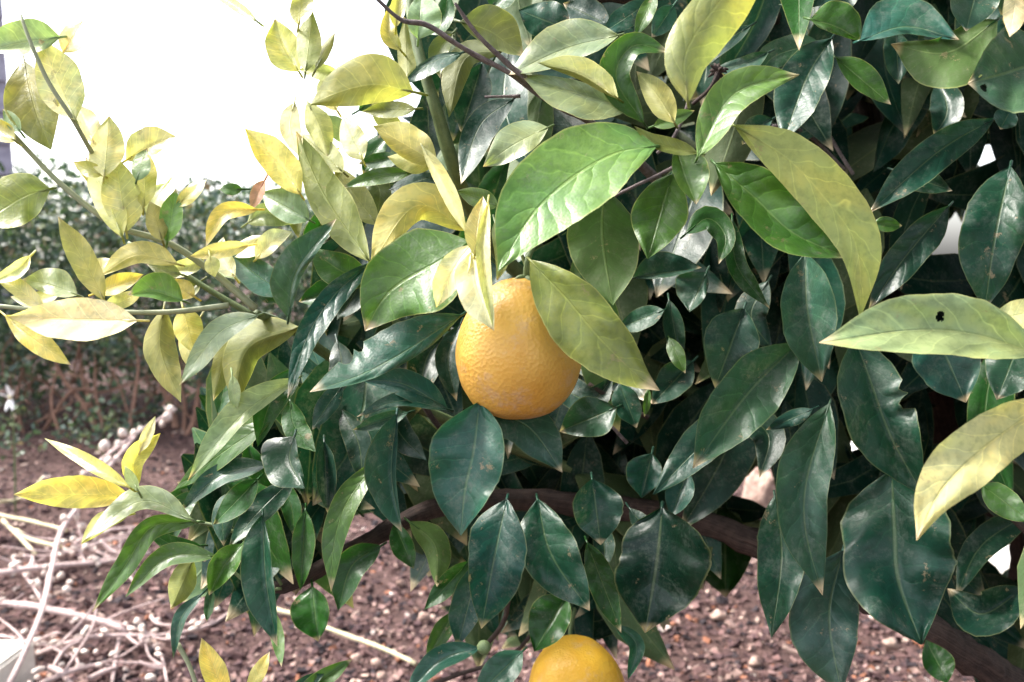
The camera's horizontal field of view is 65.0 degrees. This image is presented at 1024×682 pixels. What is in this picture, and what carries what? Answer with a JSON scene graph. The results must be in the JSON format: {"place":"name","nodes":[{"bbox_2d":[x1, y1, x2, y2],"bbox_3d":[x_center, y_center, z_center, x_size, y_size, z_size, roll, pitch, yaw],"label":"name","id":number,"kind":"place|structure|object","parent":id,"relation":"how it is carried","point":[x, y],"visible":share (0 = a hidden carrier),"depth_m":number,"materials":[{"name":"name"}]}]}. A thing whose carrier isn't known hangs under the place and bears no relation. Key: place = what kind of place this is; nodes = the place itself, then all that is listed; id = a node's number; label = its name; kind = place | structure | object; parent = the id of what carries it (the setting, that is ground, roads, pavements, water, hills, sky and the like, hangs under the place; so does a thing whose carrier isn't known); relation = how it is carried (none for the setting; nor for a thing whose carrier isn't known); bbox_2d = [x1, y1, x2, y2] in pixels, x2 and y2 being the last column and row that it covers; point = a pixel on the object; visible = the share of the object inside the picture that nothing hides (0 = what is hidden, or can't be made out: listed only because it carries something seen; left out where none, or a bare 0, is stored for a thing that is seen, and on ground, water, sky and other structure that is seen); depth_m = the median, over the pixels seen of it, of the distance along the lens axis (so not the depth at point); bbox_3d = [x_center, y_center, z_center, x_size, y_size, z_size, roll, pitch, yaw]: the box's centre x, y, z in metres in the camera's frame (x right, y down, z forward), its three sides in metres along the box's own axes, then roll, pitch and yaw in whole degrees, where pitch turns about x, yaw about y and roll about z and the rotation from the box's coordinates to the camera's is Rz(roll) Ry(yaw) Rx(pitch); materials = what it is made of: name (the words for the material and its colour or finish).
{"place":"outdoors","nodes":[
{"label":"outdoors","id":0,"kind":"place"},
{"bbox_2d":[0,0,17,330],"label":"house","id":1,"kind":"structure","parent":0,"point":[6,160],"depth_m":8.93,"materials":[{"name":"stone"}]},
{"bbox_2d":[0,258,974,681],"bbox_3d":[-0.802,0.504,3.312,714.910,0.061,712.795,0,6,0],"label":"ground","id":2,"kind":"structure","parent":0,"point":[382,578],"depth_m":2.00,"materials":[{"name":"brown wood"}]},
{"bbox_2d":[0,385,15,512],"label":"white flower","id":3,"kind":"object","parent":2,"relation":"on","point":[9,403],"visible":1,"depth_m":2.62,"materials":[{"name":"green plant"}]},
{"bbox_2d":[0,640,35,681],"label":"stone slab","id":4,"kind":"structure","parent":2,"relation":"on","point":[10,652],"depth_m":1.57,"materials":[{"name":"white stone"}]},
{"bbox_2d":[0,475,50,503],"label":"dry stalk","id":5,"kind":"object","parent":2,"relation":"on","point":[18,498],"visible":0.63,"depth_m":2.72,"materials":[{"name":"plant"}]},
{"bbox_2d":[1,518,62,554],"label":"dry stalk","id":6,"kind":"object","parent":2,"relation":"on","point":[20,536],"visible":0.88,"depth_m":2.24,"materials":[{"name":"plant"}]},
{"bbox_2d":[0,543,64,602],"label":"berry twig","id":7,"kind":"object","parent":2,"relation":"on","point":[26,576],"visible":0.68,"depth_m":2.06,"materials":[{"name":"beige plant"}]},
{"bbox_2d":[0,513,67,531],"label":"dry stalk","id":8,"kind":"object","parent":2,"relation":"on","point":[2,515],"visible":0.91,"depth_m":2.31,"materials":[{"name":"plant"}]},
{"bbox_2d":[0,628,69,657],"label":"berry twig","id":9,"kind":"object","parent":2,"relation":"on","point":[38,641],"visible":0.84,"depth_m":1.70,"materials":[{"name":"white plant"}]},
{"bbox_2d":[0,508,85,681],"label":"berry twig","id":10,"kind":"object","parent":2,"relation":"on","point":[65,519],"visible":0.92,"depth_m":1.82,"materials":[{"name":"white plant"}]},
{"bbox_2d":[2,508,136,556],"bbox_3d":[-1.176,0.524,2.192,0.356,0.127,0.141,-5,8,-42],"label":"berry twig","id":11,"kind":"object","parent":2,"relation":"on","point":[73,549],"visible":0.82,"depth_m":2.21,"materials":[{"name":"beige plant"}]},
{"bbox_2d":[0,539,150,575],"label":"berry twig","id":12,"kind":"object","parent":2,"relation":"on","point":[33,566],"visible":0.86,"depth_m":2.10,"materials":[{"name":"beige plant"}]},
{"bbox_2d":[0,592,164,632],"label":"berry twig","id":13,"kind":"object","parent":2,"relation":"on","point":[68,612],"visible":0.91,"depth_m":1.80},
{"bbox_2d":[28,608,150,681],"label":"berry twig","id":14,"kind":"object","parent":2,"relation":"on","point":[63,674],"visible":1,"depth_m":1.58,"materials":[{"name":"white plant"}]},
{"bbox_2d":[80,528,141,589],"bbox_3d":[-1.037,0.539,2.169,0.425,0.118,0.113,6,8,44],"label":"berry twig","id":15,"kind":"object","parent":2,"relation":"on","point":[106,555],"visible":0.39,"depth_m":2.23,"materials":[{"name":"beige plant"}]},
{"bbox_2d":[80,405,176,476],"bbox_3d":[-1.373,0.359,2.925,0.095,0.125,0.833,-1,6,-6],"label":"berry spray","id":16,"kind":"object","parent":2,"relation":"on","point":[104,446],"visible":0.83,"depth_m":2.79,"materials":[{"name":"white plant"}]},
{"bbox_2d":[37,598,226,681],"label":"berry twig","id":17,"kind":"object","parent":2,"relation":"on","point":[78,639],"visible":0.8,"depth_m":1.70,"materials":[{"name":"white plant"}]},
{"bbox_2d":[111,632,167,681],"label":"berry twig","id":18,"kind":"object","parent":2,"relation":"on","point":[158,665],"visible":0.89,"depth_m":1.61,"materials":[{"name":"white plant"}]},
{"bbox_2d":[0,153,314,460],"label":"hedge","id":19,"kind":"object","parent":2,"relation":"on","point":[97,231],"visible":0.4,"depth_m":3.92,"materials":[{"name":"green plant"}]},
{"bbox_2d":[277,607,416,665],"bbox_3d":[-0.511,0.631,1.871,0.776,0.023,0.026,4,7,35],"label":"straw stick","id":20,"kind":"object","parent":2,"relation":"on","point":[367,642],"visible":0.48,"depth_m":1.73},
{"bbox_2d":[351,653,362,661],"bbox_3d":[-0.325,0.664,1.686,0.021,0.018,0.022,-4,7,-32],"label":"pebble","id":21,"kind":"object","parent":2,"relation":"on","point":[357,657],"visible":1,"depth_m":1.68,"materials":[{"name":"beige stone"}]},
{"bbox_2d":[370,658,380,666],"bbox_3d":[-0.282,0.666,1.665,0.020,0.017,0.021,-3,7,-24],"label":"pebble","id":22,"kind":"object","parent":2,"relation":"on","point":[375,662],"visible":1,"depth_m":1.66,"materials":[{"name":"beige stone"}]},
{"bbox_2d":[376,671,388,679],"bbox_3d":[-0.260,0.671,1.613,0.023,0.017,0.018,-2,7,-21],"label":"pebble","id":23,"kind":"object","parent":2,"relation":"on","point":[381,675],"visible":1,"depth_m":1.61,"materials":[{"name":"beige stone"}]},
{"bbox_2d":[396,579,404,586],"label":"pebble","id":24,"kind":"object","parent":2,"relation":"on","point":[400,582],"visible":1,"depth_m":2.07,"materials":[{"name":"beige stone"}]},
{"bbox_2d":[417,612,430,621],"bbox_3d":[-0.206,0.643,1.877,0.030,0.021,0.027,0,6,0],"label":"pebble","id":25,"kind":"object","parent":2,"relation":"on","point":[423,616],"visible":1,"depth_m":1.87,"materials":[{"name":"beige stone"}]},
{"bbox_2d":[0,0,1023,681],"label":"orange tree","id":26,"kind":"object","parent":2,"relation":"on","point":[728,220],"visible":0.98,"depth_m":0.48,"materials":[{"name":"green plant"}]},
{"bbox_2d":[455,246,580,419],"bbox_3d":[0.004,-0.011,0.473,0.075,0.114,0.075,0,6,0],"label":"orange","id":27,"kind":"object","parent":26,"relation":"hanging from","point":[517,363],"visible":0.79,"depth_m":0.45,"materials":[{"name":"orange food"}]},
{"bbox_2d":[529,607,623,681],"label":"orange","id":28,"kind":"object","parent":26,"relation":"hanging from","point":[569,657],"visible":0.98,"depth_m":0.60,"materials":[{"name":"orange food"}]},
{"bbox_2d":[710,609,726,620],"bbox_3d":[0.483,0.641,1.881,0.034,0.024,0.030,-3,7,-30],"label":"pebble","id":29,"kind":"object","parent":2,"relation":"on","point":[717,614],"visible":1,"depth_m":1.87,"materials":[{"name":"beige stone"}]},
{"bbox_2d":[749,655,761,666],"bbox_3d":[0.505,0.665,1.668,0.028,0.022,0.024,0,6,0],"label":"pebble","id":30,"kind":"object","parent":2,"relation":"on","point":[755,661],"visible":1,"depth_m":1.66,"materials":[{"name":"beige stone"}]},
{"bbox_2d":[742,467,775,519],"bbox_3d":[0.800,0.502,2.569,0.133,0.216,0.132,4,7,35],"label":"rock","id":31,"kind":"object","parent":2,"relation":"on","point":[757,489],"visible":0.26,"depth_m":2.52,"materials":[{"name":"beige stone"}]},
{"bbox_2d":[881,637,899,651],"bbox_3d":[0.820,0.658,1.745,0.034,0.028,0.026,0,6,0],"label":"pebble","id":32,"kind":"object","parent":2,"relation":"on","point":[890,644],"visible":1,"depth_m":1.74,"materials":[{"name":"beige stone"}]},
{"bbox_2d":[2,0,994,256],"label":"sky","id":33,"kind":"structure","parent":0,"point":[200,72],"materials":[{"name":"white"}]},
{"bbox_2d":[851,442,1009,573],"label":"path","id":34,"kind":"structure","parent":0,"point":[1000,560],"depth_m":2.12,"materials":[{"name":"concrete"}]}
]}

